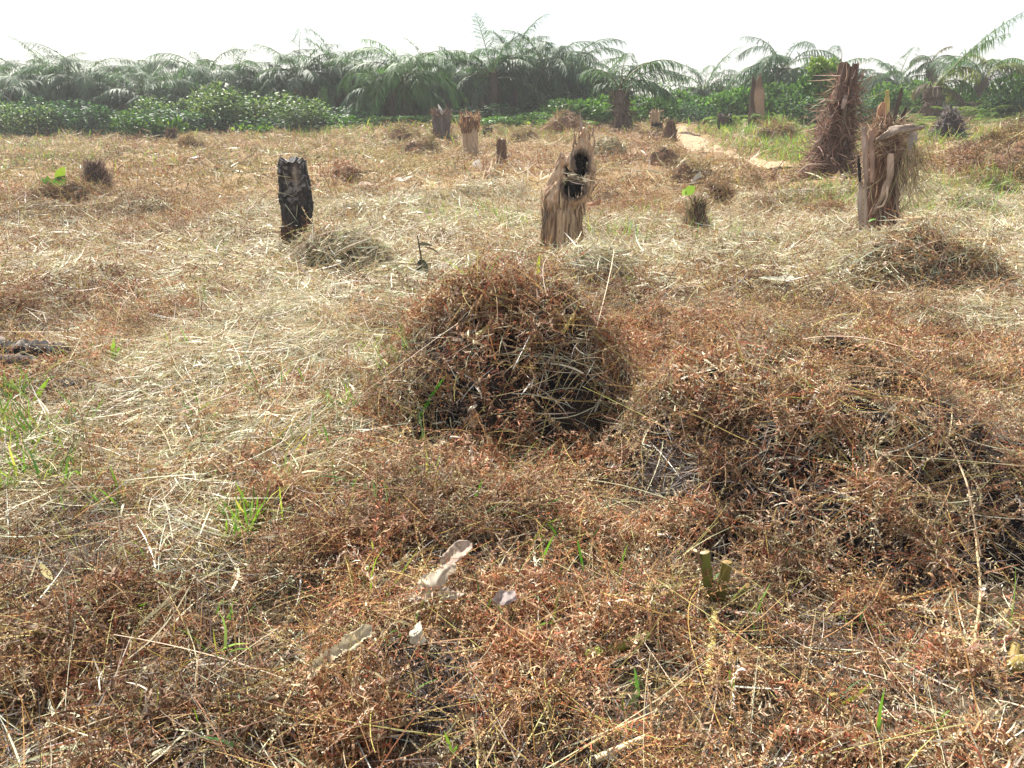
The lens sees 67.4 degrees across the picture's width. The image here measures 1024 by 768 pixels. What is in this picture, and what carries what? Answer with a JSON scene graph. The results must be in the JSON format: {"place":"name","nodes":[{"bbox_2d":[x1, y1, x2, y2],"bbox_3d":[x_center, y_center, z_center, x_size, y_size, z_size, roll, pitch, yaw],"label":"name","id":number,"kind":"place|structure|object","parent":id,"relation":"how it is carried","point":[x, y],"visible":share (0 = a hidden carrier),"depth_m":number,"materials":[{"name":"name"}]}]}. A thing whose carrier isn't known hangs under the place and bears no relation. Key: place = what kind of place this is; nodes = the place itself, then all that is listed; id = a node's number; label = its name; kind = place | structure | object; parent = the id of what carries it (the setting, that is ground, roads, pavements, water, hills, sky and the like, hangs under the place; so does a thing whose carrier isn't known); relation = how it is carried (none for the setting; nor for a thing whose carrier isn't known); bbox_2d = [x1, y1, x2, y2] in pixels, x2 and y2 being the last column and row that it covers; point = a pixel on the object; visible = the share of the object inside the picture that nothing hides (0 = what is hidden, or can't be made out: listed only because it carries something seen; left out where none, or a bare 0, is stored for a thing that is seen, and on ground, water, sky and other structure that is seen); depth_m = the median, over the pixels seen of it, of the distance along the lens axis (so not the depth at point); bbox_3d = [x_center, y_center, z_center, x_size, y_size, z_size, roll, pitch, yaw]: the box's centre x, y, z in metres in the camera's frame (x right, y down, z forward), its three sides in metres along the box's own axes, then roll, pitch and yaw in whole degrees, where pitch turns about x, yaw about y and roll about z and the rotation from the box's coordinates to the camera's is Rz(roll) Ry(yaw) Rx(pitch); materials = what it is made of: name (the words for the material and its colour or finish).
{"place":"outdoors","nodes":[
{"label":"outdoors","id":0,"kind":"place"},
{"bbox_2d":[0,111,1023,767],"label":"ground","id":1,"kind":"structure","parent":0,"point":[624,678],"depth_m":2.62,"materials":[{"name":"brown plant"}]},
{"bbox_2d":[0,100,52,137],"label":"shrub","id":2,"kind":"object","parent":1,"relation":"on","point":[33,111],"visible":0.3,"depth_m":36.77,"materials":[{"name":"green plant"}]},
{"bbox_2d":[0,70,58,132],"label":"palm tree","id":3,"kind":"object","parent":1,"relation":"on","point":[16,87],"visible":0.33,"depth_m":41.82,"materials":[{"name":"green plant"}]},
{"bbox_2d":[0,101,61,137],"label":"shrub","id":4,"kind":"object","parent":1,"relation":"on","point":[12,121],"visible":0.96,"depth_m":36.11,"materials":[{"name":"green plant"}]},
{"bbox_2d":[0,336,70,368],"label":"fallen log","id":5,"kind":"object","parent":1,"relation":"on","point":[22,343],"visible":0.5,"depth_m":4.97,"materials":[{"name":"grey wood"}]},
{"bbox_2d":[0,57,77,129],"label":"palm tree","id":6,"kind":"object","parent":1,"relation":"on","point":[33,77],"visible":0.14,"depth_m":44.35,"materials":[{"name":"green plant"}]},
{"bbox_2d":[0,35,94,126],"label":"palm tree","id":7,"kind":"object","parent":1,"relation":"on","point":[38,61],"visible":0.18,"depth_m":46.55,"materials":[{"name":"green plant"}]},
{"bbox_2d":[20,93,88,135],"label":"shrub","id":8,"kind":"object","parent":1,"relation":"on","point":[59,122],"visible":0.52,"depth_m":37.33,"materials":[{"name":"green plant"}]},
{"bbox_2d":[3,165,145,207],"bbox_3d":[-7.381,-3.209,13.206,2.343,1.140,1.723,0,20,0],"label":"brush mound","id":9,"kind":"object","parent":1,"relation":"on","point":[69,188],"visible":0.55,"depth_m":12.85,"materials":[{"name":"plant"}]},
{"bbox_2d":[13,41,144,130],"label":"palm tree","id":10,"kind":"object","parent":1,"relation":"on","point":[81,82],"visible":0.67,"depth_m":42.60,"materials":[{"name":"green plant"}]},
{"bbox_2d":[0,335,160,405],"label":"debris mound","id":11,"kind":"object","parent":1,"relation":"on","point":[68,382],"visible":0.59,"depth_m":4.55,"materials":[{"name":"plant"}]},
{"bbox_2d":[51,97,130,136],"bbox_3d":[-19.953,-12.856,37.319,4.058,2.078,2.261,-2,20,-6],"label":"shrub","id":12,"kind":"object","parent":1,"relation":"on","point":[103,121],"visible":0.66,"depth_m":36.87,"materials":[{"name":"green plant"}]},
{"bbox_2d":[79,156,122,189],"bbox_3d":[-8.132,-4.021,14.974,0.966,0.910,0.852,12,23,30],"label":"palm stump","id":13,"kind":"object","parent":1,"relation":"on","point":[96,169],"visible":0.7,"depth_m":14.84,"materials":[{"name":"brown wood"}]},
{"bbox_2d":[60,64,164,129],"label":"palm tree","id":14,"kind":"object","parent":1,"relation":"on","point":[115,82],"visible":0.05,"depth_m":44.56,"materials":[{"name":"green plant"}]},
{"bbox_2d":[109,108,155,138],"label":"shrub","id":15,"kind":"object","parent":1,"relation":"on","point":[130,126],"visible":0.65,"depth_m":34.62,"materials":[{"name":"green plant"}]},
{"bbox_2d":[85,54,195,125],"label":"palm tree","id":16,"kind":"object","parent":1,"relation":"on","point":[105,95],"visible":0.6,"depth_m":42.35,"materials":[{"name":"green plant"}]},
{"bbox_2d":[129,94,204,135],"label":"shrub","id":17,"kind":"object","parent":1,"relation":"on","point":[156,104],"visible":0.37,"depth_m":36.20,"materials":[{"name":"green plant"}]},
{"bbox_2d":[144,114,197,137],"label":"shrub","id":18,"kind":"object","parent":1,"relation":"on","point":[159,126],"visible":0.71,"depth_m":34.36,"materials":[{"name":"green plant"}]},
{"bbox_2d":[130,107,237,134],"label":"shrub","id":19,"kind":"object","parent":1,"relation":"on","point":[198,123],"visible":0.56,"depth_m":35.23,"materials":[{"name":"green plant"}]},
{"bbox_2d":[142,49,256,109],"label":"palm tree","id":20,"kind":"object","parent":1,"relation":"on","point":[197,72],"visible":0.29,"depth_m":44.75,"materials":[{"name":"green plant"}]},
{"bbox_2d":[185,80,249,133],"bbox_3d":[-14.503,-13.118,36.817,4.934,2.826,2.115,16,25,36],"label":"shrub","id":21,"kind":"object","parent":1,"relation":"on","point":[211,110],"visible":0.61,"depth_m":36.03,"materials":[{"name":"green plant"}]},
{"bbox_2d":[184,48,291,125],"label":"palm tree","id":22,"kind":"object","parent":1,"relation":"on","point":[231,75],"visible":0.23,"depth_m":42.56,"materials":[{"name":"green plant"}]},
{"bbox_2d":[207,114,296,131],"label":"shrub","id":23,"kind":"object","parent":1,"relation":"on","point":[281,123],"visible":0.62,"depth_m":35.19,"materials":[{"name":"green plant"}]},
{"bbox_2d":[210,88,303,125],"bbox_3d":[-11.829,-12.770,36.230,4.533,2.272,2.459,-4,20,-10],"label":"shrub","id":24,"kind":"object","parent":1,"relation":"on","point":[254,104],"visible":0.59,"depth_m":35.97,"materials":[{"name":"green plant"}]},
{"bbox_2d":[216,49,312,117],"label":"palm tree","id":25,"kind":"object","parent":1,"relation":"on","point":[255,69],"visible":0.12,"depth_m":43.68,"materials":[{"name":"green plant"}]},
{"bbox_2d":[257,156,313,246],"bbox_3d":[-2.646,-1.988,8.960,0.642,1.273,0.428,0,20,0],"label":"charred post","id":26,"kind":"object","parent":1,"relation":"on","point":[294,194],"visible":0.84,"depth_m":8.82,"materials":[{"name":"brown wood"}]},
{"bbox_2d":[262,96,330,131],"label":"shrub","id":27,"kind":"object","parent":1,"relation":"on","point":[299,113],"visible":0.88,"depth_m":35.40,"materials":[{"name":"green plant"}]},
{"bbox_2d":[251,26,354,125],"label":"palm tree","id":28,"kind":"object","parent":1,"relation":"on","point":[298,81],"visible":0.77,"depth_m":41.06,"materials":[{"name":"green plant"}]},
{"bbox_2d":[281,28,382,115],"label":"palm tree","id":29,"kind":"object","parent":1,"relation":"on","point":[333,71],"visible":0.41,"depth_m":42.52,"materials":[{"name":"green plant"}]},
{"bbox_2d":[297,113,367,126],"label":"shrub","id":30,"kind":"object","parent":1,"relation":"on","point":[331,120],"visible":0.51,"depth_m":35.82,"materials":[{"name":"green plant"}]},
{"bbox_2d":[254,186,422,271],"bbox_3d":[-1.781,-1.479,7.987,1.743,1.196,1.361,0,20,0],"label":"straw tussock","id":31,"kind":"object","parent":1,"relation":"on","point":[349,239],"visible":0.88,"depth_m":7.82,"materials":[{"name":"plant"}]},
{"bbox_2d":[318,154,378,181],"bbox_3d":[-3.677,-4.591,17.055,1.306,0.994,1.062,11,23,28],"label":"brush mound","id":32,"kind":"object","parent":1,"relation":"on","point":[348,169],"visible":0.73,"depth_m":16.91,"materials":[{"name":"plant"}]},
{"bbox_2d":[250,543,496,767],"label":"debris mound","id":33,"kind":"object","parent":1,"relation":"on","point":[379,681],"visible":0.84,"depth_m":2.14,"materials":[{"name":"plant"}]},
{"bbox_2d":[304,624,371,679],"bbox_3d":[-0.491,0.757,2.172,0.190,0.110,0.168,0,20,0],"label":"dry leaf","id":34,"kind":"object","parent":33,"relation":"on","point":[362,632],"visible":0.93,"depth_m":2.20,"materials":[{"name":"beige plant"}]},
{"bbox_2d":[409,563,455,603],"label":"dry leaf","id":35,"kind":"object","parent":33,"relation":"on","point":[439,578],"visible":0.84,"depth_m":2.46,"materials":[{"name":"beige plant"}]},
{"bbox_2d":[321,57,447,116],"bbox_3d":[-6.431,-14.599,40.485,6.530,5.038,6.084,0,20,0],"label":"palm tree","id":36,"kind":"object","parent":1,"relation":"on","point":[349,94],"visible":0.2,"depth_m":39.84,"materials":[{"name":"green plant"}]},
{"bbox_2d":[375,119,417,143],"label":"brush mound","id":37,"kind":"object","parent":1,"relation":"on","point":[398,131],"visible":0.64,"depth_m":27.98,"materials":[{"name":"plant"}]},
{"bbox_2d":[338,39,470,120],"bbox_3d":[-5.314,-14.617,38.176,6.517,4.823,6.276,0,20,0],"label":"palm tree","id":38,"kind":"object","parent":1,"relation":"on","point":[406,75],"visible":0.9,"depth_m":37.40,"materials":[{"name":"green plant"}]},
{"bbox_2d":[392,127,442,154],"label":"brush mound","id":39,"kind":"object","parent":1,"relation":"on","point":[424,142],"visible":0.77,"depth_m":24.12,"materials":[{"name":"plant"}]},
{"bbox_2d":[387,37,479,115],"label":"palm tree","id":40,"kind":"object","parent":1,"relation":"on","point":[440,90],"visible":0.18,"depth_m":42.03,"materials":[{"name":"green plant"}]},
{"bbox_2d":[428,102,455,138],"bbox_3d":[-2.749,-9.952,29.459,1.346,1.608,1.610,0,20,0],"label":"palm stump","id":41,"kind":"object","parent":1,"relation":"on","point":[440,120],"visible":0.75,"depth_m":29.09,"materials":[{"name":"brown wood"}]},
{"bbox_2d":[437,540,471,569],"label":"dry leaf","id":42,"kind":"object","parent":1,"relation":"on","point":[463,549],"visible":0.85,"depth_m":2.62,"materials":[{"name":"beige plant"}]},
{"bbox_2d":[413,46,507,114],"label":"palm tree","id":43,"kind":"object","parent":1,"relation":"on","point":[455,76],"visible":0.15,"depth_m":42.90,"materials":[{"name":"green plant"}]},
{"bbox_2d":[455,108,481,154],"bbox_3d":[-1.336,-7.805,23.784,0.851,1.502,0.762,0,20,0],"label":"palm stump","id":44,"kind":"object","parent":1,"relation":"on","point":[469,126],"visible":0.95,"depth_m":23.64,"materials":[{"name":"brown wood"}]},
{"bbox_2d":[425,103,525,118],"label":"shrub","id":45,"kind":"object","parent":1,"relation":"on","point":[493,112],"visible":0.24,"depth_m":38.27,"materials":[{"name":"green plant"}]},
{"bbox_2d":[320,231,665,469],"bbox_3d":[0.010,-0.297,4.456,2.243,1.306,2.400,0,20,0],"label":"brush mound","id":46,"kind":"object","parent":1,"relation":"on","point":[521,353],"visible":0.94,"depth_m":3.94,"materials":[{"name":"plant"}]},
{"bbox_2d":[439,10,547,118],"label":"palm tree","id":47,"kind":"object","parent":1,"relation":"on","point":[491,84],"visible":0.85,"depth_m":40.05,"materials":[{"name":"green plant"}]},
{"bbox_2d":[1,122,1014,767],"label":"dry leaves","id":48,"kind":"object","parent":1,"relation":"on","point":[43,572],"visible":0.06,"depth_m":7.34,"materials":[{"name":"beige plant"}]},
{"bbox_2d":[480,115,536,127],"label":"shrub","id":49,"kind":"object","parent":1,"relation":"on","point":[495,119],"visible":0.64,"depth_m":35.96,"materials":[{"name":"green plant"}]},
{"bbox_2d":[467,14,553,118],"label":"palm tree","id":50,"kind":"object","parent":1,"relation":"on","point":[511,101],"visible":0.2,"depth_m":43.75,"materials":[{"name":"green plant"}]},
{"bbox_2d":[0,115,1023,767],"bbox_3d":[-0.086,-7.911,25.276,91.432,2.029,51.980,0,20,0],"label":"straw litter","id":51,"kind":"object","parent":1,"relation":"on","point":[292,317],"visible":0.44,"depth_m":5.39,"materials":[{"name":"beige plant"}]},
{"bbox_2d":[0,107,1023,752],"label":"green grass","id":52,"kind":"structure","parent":1,"relation":"on","point":[248,503],"depth_m":4.29,"materials":[{"name":"green plant"}]},
{"bbox_2d":[506,123,549,143],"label":"brush mound","id":53,"kind":"object","parent":1,"relation":"on","point":[518,135],"visible":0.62,"depth_m":27.78,"materials":[{"name":"plant"}]},
{"bbox_2d":[483,30,606,114],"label":"palm tree","id":54,"kind":"object","parent":1,"relation":"on","point":[555,82],"visible":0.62,"depth_m":40.56,"materials":[{"name":"green plant"}]},
{"bbox_2d":[537,103,591,132],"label":"brush mound","id":55,"kind":"object","parent":1,"relation":"on","point":[556,123],"visible":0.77,"depth_m":31.81,"materials":[{"name":"plant"}]},
{"bbox_2d":[517,80,612,118],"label":"shrub","id":56,"kind":"object","parent":1,"relation":"on","point":[529,105],"visible":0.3,"depth_m":41.00,"materials":[{"name":"green plant"}]},
{"bbox_2d":[508,38,628,120],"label":"palm tree","id":57,"kind":"object","parent":1,"relation":"on","point":[586,54],"visible":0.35,"depth_m":41.17,"materials":[{"name":"green plant"}]},
{"bbox_2d":[539,113,600,251],"bbox_3d":[0.672,-2.197,8.911,0.800,1.829,0.764,8,22,22],"label":"hollow stump","id":58,"kind":"object","parent":1,"relation":"on","point":[566,192],"visible":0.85,"depth_m":8.80,"materials":[{"name":"brown wood"}]},
{"bbox_2d":[532,97,611,123],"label":"shrub","id":59,"kind":"object","parent":1,"relation":"on","point":[552,106],"visible":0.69,"depth_m":37.29,"materials":[{"name":"green plant"}]},
{"bbox_2d":[530,226,651,281],"bbox_3d":[0.831,-1.193,7.822,1.345,0.812,1.271,13,24,33],"label":"straw tussock","id":60,"kind":"object","parent":1,"relation":"on","point":[605,249],"visible":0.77,"depth_m":7.63,"materials":[{"name":"plant"}]},
{"bbox_2d":[536,632,650,670],"bbox_3d":[0.257,0.801,2.296,0.373,0.076,0.069,-7,21,-20],"label":"dry stalk","id":61,"kind":"object","parent":1,"relation":"on","point":[623,646],"visible":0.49,"depth_m":2.31,"materials":[{"name":"plant"}]},
{"bbox_2d":[563,57,651,101],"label":"palm tree","id":62,"kind":"object","parent":1,"relation":"on","point":[606,63],"visible":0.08,"depth_m":43.30,"materials":[{"name":"green plant"}]},
{"bbox_2d":[590,128,635,157],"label":"straw tussock","id":63,"kind":"object","parent":1,"relation":"on","point":[611,144],"visible":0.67,"depth_m":22.67,"materials":[{"name":"plant"}]},
{"bbox_2d":[584,92,649,124],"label":"shrub","id":64,"kind":"object","parent":1,"relation":"on","point":[633,108],"visible":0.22,"depth_m":38.34,"materials":[{"name":"green plant"}]},
{"bbox_2d":[577,52,689,132],"bbox_3d":[5.032,-11.956,32.255,4.731,3.786,2.969,7,21,18],"label":"palm tree","id":65,"kind":"object","parent":1,"relation":"on","point":[622,104],"visible":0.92,"depth_m":31.71,"materials":[{"name":"green plant"}]},
{"bbox_2d":[629,94,681,123],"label":"shrub","id":66,"kind":"object","parent":1,"relation":"on","point":[645,104],"visible":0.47,"depth_m":39.16,"materials":[{"name":"green plant"}]},
{"bbox_2d":[636,132,690,167],"bbox_3d":[3.677,-5.411,18.682,1.488,1.386,1.688,0,20,0],"label":"brush mound","id":67,"kind":"object","parent":1,"relation":"on","point":[663,152],"visible":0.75,"depth_m":18.23,"materials":[{"name":"plant"}]},
{"bbox_2d":[661,87,723,122],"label":"shrub","id":68,"kind":"object","parent":1,"relation":"on","point":[685,93],"visible":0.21,"depth_m":40.88,"materials":[{"name":"green plant"}]},
{"bbox_2d":[667,100,718,124],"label":"shrub","id":69,"kind":"object","parent":1,"relation":"on","point":[689,113],"visible":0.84,"depth_m":38.45,"materials":[{"name":"green plant"}]},
{"bbox_2d":[674,185,723,231],"bbox_3d":[2.494,-2.272,10.334,0.661,0.808,0.778,10,22,26],"label":"palm stump","id":70,"kind":"object","parent":1,"relation":"on","point":[696,208],"visible":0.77,"depth_m":10.22,"materials":[{"name":"brown wood"}]},
{"bbox_2d":[666,44,745,101],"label":"palm tree","id":71,"kind":"object","parent":1,"relation":"on","point":[715,86],"visible":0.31,"depth_m":47.74,"materials":[{"name":"green plant"}]},
{"bbox_2d":[659,146,752,188],"bbox_3d":[4.078,-4.483,16.134,2.135,0.983,1.571,-7,21,-19],"label":"brush mound","id":72,"kind":"object","parent":1,"relation":"on","point":[688,170],"visible":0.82,"depth_m":15.89,"materials":[{"name":"plant"}]},
{"bbox_2d":[680,90,737,123],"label":"shrub","id":73,"kind":"object","parent":1,"relation":"on","point":[719,105],"visible":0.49,"depth_m":40.00,"materials":[{"name":"green plant"}]},
{"bbox_2d":[681,167,760,203],"bbox_3d":[3.754,-3.360,13.646,1.654,1.076,1.409,11,23,28],"label":"brush mound","id":74,"kind":"object","parent":1,"relation":"on","point":[712,186],"visible":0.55,"depth_m":13.37,"materials":[{"name":"plant"}]},
{"bbox_2d":[693,549,749,605],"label":"cut stalks","id":75,"kind":"object","parent":1,"relation":"on","point":[704,559],"visible":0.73,"depth_m":2.54,"materials":[{"name":"green plant"}]},
{"bbox_2d":[715,84,778,123],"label":"shrub","id":76,"kind":"object","parent":1,"relation":"on","point":[741,98],"visible":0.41,"depth_m":40.01,"materials":[{"name":"green plant"}]},
{"bbox_2d":[748,74,764,128],"bbox_3d":[10.853,-12.332,33.757,0.821,2.435,0.283,4,20,11],"label":"dead trunk","id":77,"kind":"object","parent":1,"relation":"on","point":[757,98],"visible":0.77,"depth_m":33.64,"materials":[{"name":"brown wood"}]},
{"bbox_2d":[749,114,808,141],"bbox_3d":[9.166,-8.645,26.958,2.644,1.604,2.126,-9,22,-23],"label":"brush mound","id":78,"kind":"object","parent":1,"relation":"on","point":[787,128],"visible":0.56,"depth_m":26.50,"materials":[{"name":"plant"}]},
{"bbox_2d":[743,79,818,121],"bbox_3d":[14.222,-14.651,40.191,4.372,2.485,2.131,6,21,17],"label":"shrub","id":79,"kind":"object","parent":1,"relation":"on","point":[785,88],"visible":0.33,"depth_m":39.80,"materials":[{"name":"green plant"}]},
{"bbox_2d":[725,36,837,119],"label":"palm tree","id":80,"kind":"object","parent":1,"relation":"on","point":[785,73],"visible":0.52,"depth_m":41.72,"materials":[{"name":"green plant"}]},
{"bbox_2d":[569,231,1023,606],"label":"brush mound","id":81,"kind":"object","parent":1,"relation":"on","point":[768,440],"visible":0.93,"depth_m":3.07,"materials":[{"name":"plant"}]},
{"bbox_2d":[774,91,826,125],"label":"shrub","id":82,"kind":"object","parent":1,"relation":"on","point":[802,111],"visible":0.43,"depth_m":32.48,"materials":[{"name":"green plant"}]},
{"bbox_2d":[793,54,845,120],"bbox_3d":[13.572,-12.720,33.651,2.151,3.253,1.947,0,20,0],"label":"young tree","id":83,"kind":"object","parent":1,"relation":"on","point":[820,65],"visible":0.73,"depth_m":33.35,"materials":[{"name":"green plant"}]},
{"bbox_2d":[792,187,856,217],"bbox_3d":[4.728,-2.557,11.526,1.157,0.921,1.126,10,22,26],"label":"brush mound","id":84,"kind":"object","parent":1,"relation":"on","point":[831,205],"visible":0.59,"depth_m":11.43,"materials":[{"name":"plant"}]},
{"bbox_2d":[769,56,880,185],"bbox_3d":[6.506,-5.095,15.711,2.435,3.305,1.999,0,20,0],"label":"shredded stump","id":85,"kind":"object","parent":1,"relation":"on","point":[833,147],"visible":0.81,"depth_m":15.49,"materials":[{"name":"brown wood"}]},
{"bbox_2d":[861,80,920,115],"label":"shrub","id":86,"kind":"object","parent":1,"relation":"on","point":[894,91],"visible":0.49,"depth_m":41.40,"materials":[{"name":"green plant"}]},
{"bbox_2d":[858,46,940,105],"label":"palm tree","id":87,"kind":"object","parent":1,"relation":"on","point":[899,79],"visible":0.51,"depth_m":51.67,"materials":[{"name":"green plant"}]},
{"bbox_2d":[849,88,967,234],"bbox_3d":[4.965,-2.599,9.702,1.454,2.128,1.154,0,20,0],"label":"shredded stump","id":88,"kind":"object","parent":1,"relation":"on","point":[885,150],"visible":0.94,"depth_m":9.62,"materials":[{"name":"brown wood"}]},
{"bbox_2d":[796,203,1023,295],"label":"debris mound","id":89,"kind":"object","parent":1,"relation":"on","point":[929,252],"visible":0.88,"depth_m":7.18,"materials":[{"name":"plant"}]},
{"bbox_2d":[908,46,955,85],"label":"palm tree","id":90,"kind":"object","parent":1,"relation":"on","point":[930,76],"visible":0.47,"depth_m":51.73,"materials":[{"name":"green plant"}]},
{"bbox_2d":[899,78,966,115],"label":"shrub","id":91,"kind":"object","parent":1,"relation":"on","point":[912,83],"visible":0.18,"depth_m":44.99,"materials":[{"name":"green plant"}]},
{"bbox_2d":[919,104,973,142],"bbox_3d":[14.576,-8.644,25.677,1.790,1.467,1.464,0,20,0],"label":"root heap","id":92,"kind":"object","parent":1,"relation":"on","point":[949,118],"visible":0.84,"depth_m":25.47,"materials":[{"name":"grey wood"}]},
{"bbox_2d":[902,107,1023,183],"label":"brush mound","id":93,"kind":"object","parent":1,"relation":"on","point":[1007,148],"visible":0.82,"depth_m":16.60,"materials":[{"name":"plant"}]},
{"bbox_2d":[909,11,1023,118],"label":"palm tree","id":94,"kind":"object","parent":1,"relation":"on","point":[934,95],"visible":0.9,"depth_m":38.13,"materials":[{"name":"green plant"}]},
{"bbox_2d":[925,149,1023,197],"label":"mound","id":95,"kind":"object","parent":1,"relation":"on","point":[990,175],"visible":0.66,"depth_m":13.81,"materials":[{"name":"plant"}]},
{"bbox_2d":[931,100,1017,122],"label":"shrub","id":96,"kind":"object","parent":1,"relation":"on","point":[982,113],"visible":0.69,"depth_m":36.31,"materials":[{"name":"green plant"}]},
{"bbox_2d":[930,53,1023,117],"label":"palm tree","id":97,"kind":"object","parent":1,"relation":"on","point":[1006,67],"visible":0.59,"depth_m":42.76,"materials":[{"name":"green plant"}]},
{"bbox_2d":[976,70,1023,116],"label":"shrub","id":98,"kind":"object","parent":1,"relation":"on","point":[1017,90],"visible":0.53,"depth_m":37.68,"materials":[{"name":"green plant"}]},
{"bbox_2d":[982,93,1023,118],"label":"shrub","id":99,"kind":"object","parent":1,"relation":"on","point":[1016,105],"visible":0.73,"depth_m":36.84,"materials":[{"name":"green plant"}]},
{"bbox_2d":[0,0,1023,101],"label":"sky","id":100,"kind":"structure","parent":0,"point":[697,34],"materials":[{"name":"white"}]},
{"bbox_2d":[664,124,791,168],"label":"path","id":101,"kind":"structure","parent":0,"point":[687,143],"depth_m":25.16,"materials":[{"name":"beige soil"}]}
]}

